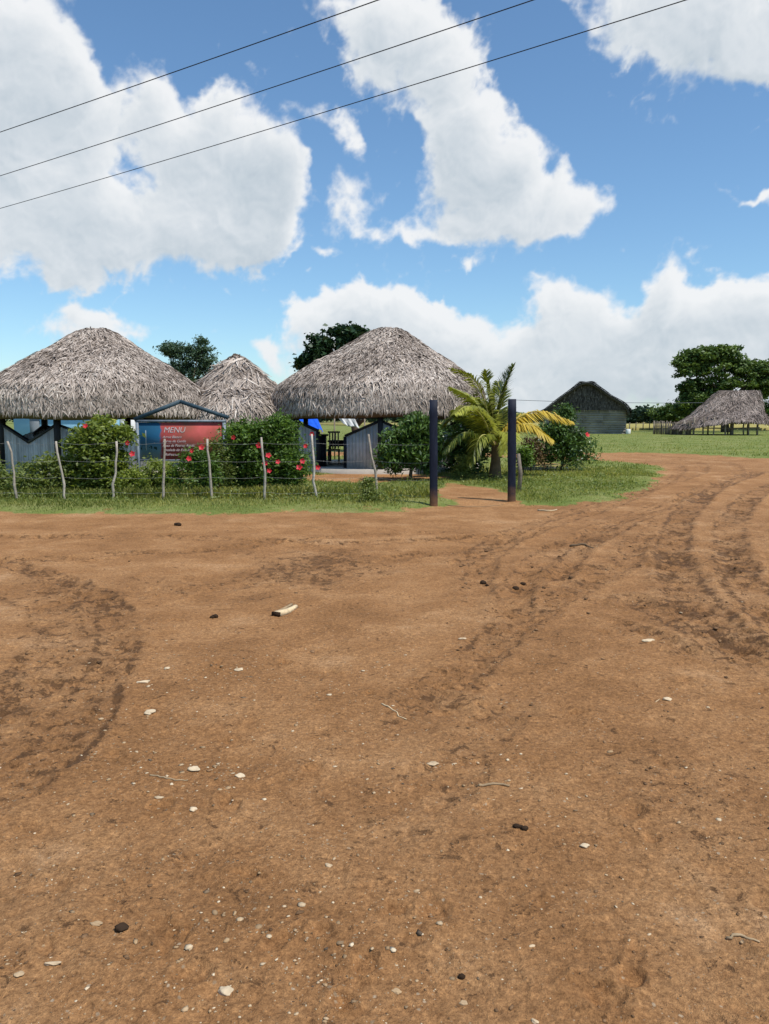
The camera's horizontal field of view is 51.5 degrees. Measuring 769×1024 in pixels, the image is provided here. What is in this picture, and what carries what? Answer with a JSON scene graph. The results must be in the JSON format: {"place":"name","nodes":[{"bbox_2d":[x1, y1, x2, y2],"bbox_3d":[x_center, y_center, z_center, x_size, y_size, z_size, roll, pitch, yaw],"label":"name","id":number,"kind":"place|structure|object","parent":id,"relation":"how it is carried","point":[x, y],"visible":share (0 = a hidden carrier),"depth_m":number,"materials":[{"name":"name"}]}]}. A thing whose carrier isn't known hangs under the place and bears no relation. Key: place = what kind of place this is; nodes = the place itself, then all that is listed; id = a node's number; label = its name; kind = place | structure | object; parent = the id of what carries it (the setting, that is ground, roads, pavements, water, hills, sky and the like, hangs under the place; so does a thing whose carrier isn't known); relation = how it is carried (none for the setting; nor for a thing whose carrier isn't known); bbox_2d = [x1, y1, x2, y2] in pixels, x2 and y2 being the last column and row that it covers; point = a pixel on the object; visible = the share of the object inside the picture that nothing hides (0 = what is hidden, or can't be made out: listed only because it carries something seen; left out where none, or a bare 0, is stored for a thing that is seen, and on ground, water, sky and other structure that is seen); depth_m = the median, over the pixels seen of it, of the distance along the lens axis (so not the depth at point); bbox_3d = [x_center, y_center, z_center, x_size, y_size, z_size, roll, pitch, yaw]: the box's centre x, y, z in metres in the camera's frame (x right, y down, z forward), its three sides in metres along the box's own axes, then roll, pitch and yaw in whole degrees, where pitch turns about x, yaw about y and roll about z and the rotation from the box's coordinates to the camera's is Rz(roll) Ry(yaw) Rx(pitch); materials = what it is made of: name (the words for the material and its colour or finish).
{"place":"outdoors","nodes":[
{"label":"outdoors","id":0,"kind":"place"},
{"bbox_2d":[1,0,378,131],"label":"overhead cable","id":1,"kind":"object","parent":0,"point":[200,62],"visible":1,"depth_m":12.04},
{"bbox_2d":[0,0,533,175],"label":"overhead cable","id":2,"kind":"object","parent":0,"point":[291,81],"visible":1,"depth_m":12.59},
{"bbox_2d":[0,0,685,208],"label":"overhead cable","id":3,"kind":"object","parent":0,"point":[381,94],"visible":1,"depth_m":13.04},
{"bbox_2d":[0,452,768,1023],"bbox_3d":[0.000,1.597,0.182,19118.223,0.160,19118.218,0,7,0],"label":"dirt road","id":4,"kind":"structure","parent":0,"point":[688,510],"depth_m":3.78,"materials":[{"name":"soil"}]},
{"bbox_2d":[14,971,24,976],"bbox_3d":[-1.061,1.343,2.317,0.026,0.012,0.028,5,8,34],"label":"stone","id":5,"kind":"object","parent":4,"relation":"on","point":[19,973],"visible":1,"depth_m":2.31,"materials":[{"name":"beige stone"}]},
{"bbox_2d":[44,961,60,965],"bbox_3d":[-0.986,1.342,2.368,0.050,0.010,0.016,-1,7,-11],"label":"stone","id":6,"kind":"object","parent":4,"relation":"on","point":[52,963],"visible":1,"depth_m":2.37,"materials":[{"name":"beige stone"}]},
{"bbox_2d":[90,921,102,925],"bbox_3d":[-0.924,1.318,2.558,0.041,0.010,0.023,-1,7,-7],"label":"stone","id":7,"kind":"object","parent":4,"relation":"on","point":[96,923],"visible":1,"depth_m":2.55,"materials":[{"name":"beige stone"}]},
{"bbox_2d":[114,922,128,932],"bbox_3d":[-0.834,1.319,2.528,0.038,0.024,0.042,7,9,44],"label":"stone","id":8,"kind":"object","parent":4,"relation":"on","point":[121,926],"visible":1,"depth_m":2.52,"materials":[{"name":"black stone"}]},
{"bbox_2d":[136,680,149,682],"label":"stone","id":9,"kind":"object","parent":4,"relation":"on","point":[145,681],"visible":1,"depth_m":4.90,"materials":[{"name":"beige stone"}]},
{"bbox_2d":[144,709,155,714],"bbox_3d":[-1.293,1.103,4.401,0.059,0.018,0.062,0,7,0],"label":"stone","id":10,"kind":"object","parent":4,"relation":"on","point":[149,711],"visible":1,"depth_m":4.39,"materials":[{"name":"beige stone"}]},
{"bbox_2d":[150,774,187,780],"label":"twig","id":11,"kind":"object","parent":4,"relation":"on","point":[168,778],"visible":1,"depth_m":3.59,"materials":[{"name":"beige wood"}]},
{"bbox_2d":[187,766,199,770],"bbox_3d":[-0.877,1.185,3.680,0.060,0.020,0.051,0,7,0],"label":"stone","id":12,"kind":"object","parent":4,"relation":"on","point":[194,768],"visible":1,"depth_m":3.67,"materials":[{"name":"beige stone"}]},
{"bbox_2d":[218,986,233,995],"bbox_3d":[-0.450,1.359,2.262,0.048,0.019,0.034,0,7,0],"label":"stone","id":13,"kind":"object","parent":4,"relation":"on","point":[225,990],"visible":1,"depth_m":2.26,"materials":[{"name":"beige stone"}]},
{"bbox_2d":[235,773,244,777],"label":"stone","id":14,"kind":"object","parent":4,"relation":"on","point":[239,775],"visible":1,"depth_m":3.61,"materials":[{"name":"beige stone"}]},
{"bbox_2d":[272,603,297,616],"bbox_3d":[-0.825,0.821,6.699,0.110,0.040,0.339,3,7,23],"label":"split wood","id":15,"kind":"object","parent":4,"relation":"on","point":[288,609],"visible":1,"depth_m":6.63,"materials":[{"name":"beige wood"}]},
{"bbox_2d":[0,530,768,1023],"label":"soil clods","id":16,"kind":"object","parent":4,"relation":"on","point":[388,788],"visible":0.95,"depth_m":3.67,"materials":[{"name":"brown soil"}]},
{"bbox_2d":[381,703,406,719],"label":"twig","id":17,"kind":"object","parent":4,"relation":"on","point":[393,710],"visible":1,"depth_m":4.42,"materials":[{"name":"beige wood"}]},
{"bbox_2d":[391,988,401,994],"bbox_3d":[0.034,1.361,2.265,0.030,0.012,0.020,4,8,29],"label":"stone","id":18,"kind":"object","parent":4,"relation":"on","point":[397,991],"visible":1,"depth_m":2.26,"materials":[{"name":"beige stone"}]},
{"bbox_2d":[427,761,438,765],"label":"stone","id":19,"kind":"object","parent":4,"relation":"on","point":[433,763],"visible":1,"depth_m":3.73,"materials":[{"name":"beige stone"}]},
{"bbox_2d":[457,973,464,979],"bbox_3d":[0.223,1.349,2.316,0.024,0.016,0.018,0,7,0],"label":"dung","id":20,"kind":"object","parent":4,"relation":"on","point":[461,976],"visible":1,"depth_m":2.31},
{"bbox_2d":[459,1000,467,1005],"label":"stone","id":21,"kind":"object","parent":4,"relation":"on","point":[463,1002],"visible":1,"depth_m":2.22,"materials":[{"name":"beige stone"}]},
{"bbox_2d":[478,782,509,786],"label":"twig","id":22,"kind":"object","parent":4,"relation":"on","point":[487,784],"visible":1,"depth_m":3.51,"materials":[{"name":"beige wood"}]},
{"bbox_2d":[512,582,525,589],"bbox_3d":[1.318,0.729,7.784,0.068,0.051,0.268,4,8,30],"label":"dung","id":23,"kind":"object","parent":4,"relation":"on","point":[517,587],"visible":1,"depth_m":7.69,"materials":[{"name":"brown"}]},
{"bbox_2d":[513,823,528,830],"bbox_3d":[0.535,1.239,3.137,0.063,0.024,0.029,3,7,24],"label":"dung","id":24,"kind":"object","parent":4,"relation":"on","point":[521,827],"visible":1,"depth_m":3.13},
{"bbox_2d":[531,1018,538,1023],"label":"stone","id":25,"kind":"object","parent":4,"relation":"on","point":[534,1021],"visible":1,"depth_m":2.14,"materials":[{"name":"beige stone"}]},
{"bbox_2d":[569,543,597,547],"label":"twig","id":26,"kind":"object","parent":4,"relation":"on","point":[571,545],"visible":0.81,"depth_m":10.21,"materials":[{"name":"brown wood"}]},
{"bbox_2d":[579,843,589,847],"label":"stone","id":27,"kind":"object","parent":4,"relation":"on","point":[584,845],"visible":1,"depth_m":3.01,"materials":[{"name":"white stone"}]},
{"bbox_2d":[726,933,759,942],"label":"twig","id":28,"kind":"object","parent":4,"relation":"on","point":[739,935],"visible":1,"depth_m":2.50,"materials":[{"name":"beige wood"}]},
{"bbox_2d":[0,0,768,412],"bbox_3d":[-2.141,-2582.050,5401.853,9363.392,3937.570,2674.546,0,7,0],"label":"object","id":29,"kind":"structure","parent":0,"point":[230,206],"depth_m":6281.69,"materials":[{"name":"white"}]},
{"bbox_2d":[0,420,768,514],"bbox_3d":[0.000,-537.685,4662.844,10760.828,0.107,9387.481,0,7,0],"label":"ground","id":30,"kind":"structure","parent":0,"point":[457,493],"depth_m":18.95,"materials":[{"name":"green plant"}]},
{"bbox_2d":[0,451,76,490],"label":"weedy shrub","id":31,"kind":"object","parent":30,"relation":"on","point":[47,468],"visible":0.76,"depth_m":17.03,"materials":[{"name":"green plant"}]},
{"bbox_2d":[13,419,135,434],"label":"blue house","id":32,"kind":"structure","parent":30,"relation":"on","point":[23,426],"depth_m":35.78,"materials":[{"name":"paint"}]},
{"bbox_2d":[29,419,39,432],"bbox_3d":[-15.692,-3.574,35.806,0.420,2.000,0.050,0,7,0],"label":"door","id":33,"kind":"structure","parent":32,"relation":"in","point":[34,423],"depth_m":35.74,"materials":[{"name":"metal"}]},
{"bbox_2d":[49,410,145,489],"bbox_3d":[-6.291,-1.272,17.303,2.169,1.875,1.395,0,7,0],"label":"croton shrub","id":34,"kind":"object","parent":30,"relation":"on","point":[93,468],"visible":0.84,"depth_m":17.09,"materials":[{"name":"green plant"}]},
{"bbox_2d":[80,415,116,427],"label":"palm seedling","id":35,"kind":"object","parent":30,"relation":"on","point":[114,420],"visible":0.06,"depth_m":19.32,"materials":[{"name":"green plant"}]},
{"bbox_2d":[0,326,200,474],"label":"thatched hut","id":36,"kind":"object","parent":30,"relation":"on","point":[84,374],"visible":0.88,"depth_m":22.05,"materials":[{"name":"plant"}]},
{"bbox_2d":[23,432,32,438],"bbox_3d":[-10.371,-2.176,23.188,0.290,0.317,0.568,-3,7,-27],"label":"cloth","id":37,"kind":"object","parent":36,"relation":"on","point":[29,435],"visible":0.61,"depth_m":23.24,"materials":[{"name":"fabric"}]},
{"bbox_2d":[102,453,183,489],"bbox_3d":[-5.125,-0.789,17.073,1.734,0.962,1.102,0,7,0],"label":"round shrub","id":38,"kind":"object","parent":30,"relation":"on","point":[152,476],"visible":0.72,"depth_m":16.93,"materials":[{"name":"green plant"}]},
{"bbox_2d":[134,400,228,471],"bbox_3d":[-4.552,-1.444,17.953,2.139,2.149,0.070,0,7,0],"label":"menu sign","id":39,"kind":"object","parent":30,"relation":"on","point":[178,435],"visible":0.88,"depth_m":17.91,"materials":[{"name":"red wood"}]},
{"bbox_2d":[152,334,220,382],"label":"feathery tree","id":40,"kind":"object","parent":30,"relation":"on","point":[173,351],"visible":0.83,"depth_m":44.98,"materials":[{"name":"green plant"}]},
{"bbox_2d":[161,443,226,489],"bbox_3d":[-4.125,-0.902,17.045,1.516,1.196,0.958,1,7,9],"label":"rose shrub","id":41,"kind":"object","parent":30,"relation":"on","point":[187,460],"visible":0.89,"depth_m":16.90,"materials":[{"name":"green plant"}]},
{"bbox_2d":[2,434,428,499],"bbox_3d":[-4.271,-0.786,15.329,10.245,1.404,1.032,0,7,0],"label":"barbed wire fence","id":42,"kind":"object","parent":30,"relation":"on","point":[211,492],"visible":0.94,"depth_m":15.61,"materials":[{"name":"grey wood"}]},
{"bbox_2d":[201,429,238,487],"bbox_3d":[-3.688,-1.062,17.248,1.094,1.463,0.873,0,7,0],"label":"dry shrub","id":43,"kind":"object","parent":30,"relation":"on","point":[219,445],"visible":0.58,"depth_m":17.24,"materials":[{"name":"green plant"}]},
{"bbox_2d":[191,353,277,466],"bbox_3d":[-5.004,-3.285,26.032,3.819,3.894,5.774,0,7,0],"label":"thatched hut","id":44,"kind":"object","parent":30,"relation":"on","point":[235,385],"visible":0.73,"depth_m":24.46,"materials":[{"name":"grey plant"}]},
{"bbox_2d":[210,406,320,488],"bbox_3d":[-2.660,-1.366,17.774,2.560,1.966,1.633,0,7,0],"label":"hibiscus shrub","id":45,"kind":"object","parent":30,"relation":"on","point":[277,434],"visible":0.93,"depth_m":17.51,"materials":[{"name":"green plant"}]},
{"bbox_2d":[299,419,322,433],"bbox_3d":[-2.913,-2.891,31.428,0.731,1.814,1.386,-2,7,-17],"label":"canopy","id":46,"kind":"object","parent":30,"relation":"on","point":[315,423],"visible":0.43,"depth_m":31.31,"materials":[{"name":"blue fabric"}]},
{"bbox_2d":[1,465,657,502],"bbox_3d":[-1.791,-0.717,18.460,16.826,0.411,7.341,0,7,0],"label":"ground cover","id":47,"kind":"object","parent":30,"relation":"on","point":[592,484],"visible":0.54,"depth_m":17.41,"materials":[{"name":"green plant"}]},
{"bbox_2d":[289,321,369,430],"bbox_3d":[-1.077,-6.129,39.721,7.468,6.520,3.141,0,7,0],"label":"almond tree","id":48,"kind":"object","parent":30,"relation":"on","point":[318,346],"visible":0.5,"depth_m":38.94,"materials":[{"name":"green plant"}]},
{"bbox_2d":[6,404,674,423],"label":"woodland","id":49,"kind":"object","parent":30,"relation":"on","point":[638,415],"visible":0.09,"depth_m":275.82,"materials":[{"name":"green plant"}]},
{"bbox_2d":[334,419,364,459],"bbox_3d":[-1.350,-2.862,30.876,1.218,1.874,0.060,0,7,0],"label":"clothes line","id":50,"kind":"object","parent":30,"relation":"on","point":[334,435],"visible":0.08,"depth_m":30.82,"materials":[{"name":"wood"}]},
{"bbox_2d":[340,419,358,427],"bbox_3d":[-1.396,-3.445,30.773,0.889,0.503,0.096,0,7,0],"label":"cloth","id":51,"kind":"object","parent":50,"relation":"hanging from","point":[350,422],"visible":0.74,"depth_m":30.77,"materials":[{"name":"white fabric"}]},
{"bbox_2d":[355,476,389,502],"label":"fence weed","id":52,"kind":"object","parent":30,"relation":"on","point":[368,492],"visible":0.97,"depth_m":15.03,"materials":[{"name":"green plant"}]},
{"bbox_2d":[270,327,486,473],"bbox_3d":[-0.243,-3.589,25.527,6.976,4.568,6.733,0,7,0],"label":"thatched hut","id":53,"kind":"object","parent":30,"relation":"on","point":[380,373],"visible":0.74,"depth_m":23.08,"materials":[{"name":"plant"}]},
{"bbox_2d":[320,434,328,465],"bbox_3d":[-2.107,-1.905,24.544,0.740,0.970,0.550,0,7,0],"label":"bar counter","id":54,"kind":"object","parent":53,"relation":"on","point":[323,447],"visible":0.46,"depth_m":24.33,"materials":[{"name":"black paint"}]},
{"bbox_2d":[327,431,339,463],"bbox_3d":[-1.659,-2.113,26.032,0.400,1.040,0.405,0,7,0],"label":"slatted chair","id":55,"kind":"object","parent":53,"relation":"on","point":[332,449],"visible":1,"depth_m":26.16,"materials":[{"name":"brown wood"}]},
{"bbox_2d":[328,440,342,460],"bbox_3d":[-1.584,-2.059,26.942,0.620,0.725,0.800,0,7,0],"label":"dining table","id":56,"kind":"object","parent":53,"relation":"on","point":[340,441],"visible":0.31,"depth_m":26.57,"materials":[{"name":"black paint"}]},
{"bbox_2d":[369,409,450,479],"bbox_3d":[0.661,-1.696,20.593,2.160,1.942,1.483,0,7,0],"label":"bush","id":57,"kind":"object","parent":30,"relation":"on","point":[410,434],"visible":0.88,"depth_m":20.30,"materials":[{"name":"green plant"}]},
{"bbox_2d":[429,400,437,505],"bbox_3d":[0.907,-0.959,14.722,0.162,2.200,0.145,0,7,0],"label":"gate post","id":58,"kind":"object","parent":30,"relation":"on","point":[433,438],"visible":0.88,"depth_m":14.64,"materials":[{"name":"black paint"}]},
{"bbox_2d":[449,452,473,477],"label":"bush","id":59,"kind":"object","parent":30,"relation":"on","point":[459,468],"visible":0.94,"depth_m":21.35,"materials":[{"name":"green plant"}]},
{"bbox_2d":[439,415,501,474],"bbox_3d":[2.354,-1.921,22.821,2.182,1.890,1.653,0,7,0],"label":"shady bush","id":60,"kind":"object","parent":30,"relation":"on","point":[459,448],"visible":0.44,"depth_m":22.52,"materials":[{"name":"green plant"}]},
{"bbox_2d":[439,363,574,478],"bbox_3d":[3.222,-2.391,21.433,3.833,3.228,3.721,0,7,0],"label":"coconut palm","id":61,"kind":"object","parent":30,"relation":"on","point":[486,421],"visible":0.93,"depth_m":20.90,"materials":[{"name":"green plant"}]},
{"bbox_2d":[507,399,515,501],"bbox_3d":[2.418,-1.040,15.138,0.169,2.186,0.148,0,7,0],"label":"gate post","id":62,"kind":"object","parent":30,"relation":"on","point":[511,459],"visible":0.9,"depth_m":15.05,"materials":[{"name":"black paint"}]},
{"bbox_2d":[517,453,522,491],"bbox_3d":[2.917,-0.801,17.225,0.130,0.927,0.105,0,7,0],"label":"wooden stake","id":63,"kind":"object","parent":30,"relation":"on","point":[520,473],"visible":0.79,"depth_m":17.19,"materials":[{"name":"grey wood"}]},
{"bbox_2d":[516,440,537,472],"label":"shrub","id":64,"kind":"object","parent":30,"relation":"on","point":[526,454],"visible":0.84,"depth_m":22.47,"materials":[{"name":"green plant"}]},
{"bbox_2d":[516,434,550,470],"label":"brown shrub","id":65,"kind":"object","parent":30,"relation":"on","point":[538,450],"visible":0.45,"depth_m":23.46,"materials":[{"name":"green plant"}]},
{"bbox_2d":[516,464,569,470],"bbox_3d":[4.803,-1.347,24.437,1.846,0.332,1.232,0,7,0],"label":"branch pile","id":66,"kind":"object","parent":30,"relation":"on","point":[538,468],"visible":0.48,"depth_m":24.34,"materials":[{"name":"wood"}]},
{"bbox_2d":[530,402,603,470],"bbox_3d":[5.377,-2.211,23.850,2.493,2.198,1.828,0,7,0],"label":"bougainvillea shrub","id":67,"kind":"object","parent":30,"relation":"on","point":[566,446],"visible":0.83,"depth_m":23.66,"materials":[{"name":"green plant"}]},
{"bbox_2d":[540,381,631,433],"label":"tobacco barn","id":68,"kind":"structure","parent":30,"relation":"on","point":[602,411],"depth_m":90.83,"materials":[{"name":"wood"}]},
{"bbox_2d":[629,422,649,430],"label":"field fence","id":69,"kind":"object","parent":30,"relation":"on","point":[642,428],"visible":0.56,"depth_m":119.26,"materials":[{"name":"wood"}]},
{"bbox_2d":[644,401,683,423],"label":"tree","id":70,"kind":"object","parent":30,"relation":"on","point":[664,413],"visible":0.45,"depth_m":118.30,"materials":[{"name":"green plant"}]},
{"bbox_2d":[653,420,691,434],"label":"palisade fence","id":71,"kind":"object","parent":30,"relation":"on","point":[668,430],"visible":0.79,"depth_m":86.69,"materials":[{"name":"grey wood"}]},
{"bbox_2d":[668,343,768,431],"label":"saman tree","id":72,"kind":"object","parent":30,"relation":"on","point":[698,363],"visible":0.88,"depth_m":102.24,"materials":[{"name":"green plant"}]},
{"bbox_2d":[670,390,768,434],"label":"thatched shelter","id":73,"kind":"object","parent":30,"relation":"on","point":[727,407],"visible":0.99,"depth_m":83.45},
{"bbox_2d":[758,374,768,416],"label":"light green tree","id":74,"kind":"object","parent":30,"relation":"on","point":[766,406],"visible":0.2,"depth_m":116.59,"materials":[{"name":"green plant"}]},
{"bbox_2d":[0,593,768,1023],"bbox_3d":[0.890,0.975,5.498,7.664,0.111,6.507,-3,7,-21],"label":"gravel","id":75,"kind":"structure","parent":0,"point":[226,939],"depth_m":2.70,"materials":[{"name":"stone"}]},
{"bbox_2d":[320,422,768,430],"bbox_3d":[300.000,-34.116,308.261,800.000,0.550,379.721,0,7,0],"label":"field","id":76,"kind":"structure","parent":0,"point":[639,426],"depth_m":175.33,"materials":[{"name":"green plant"}]}
]}

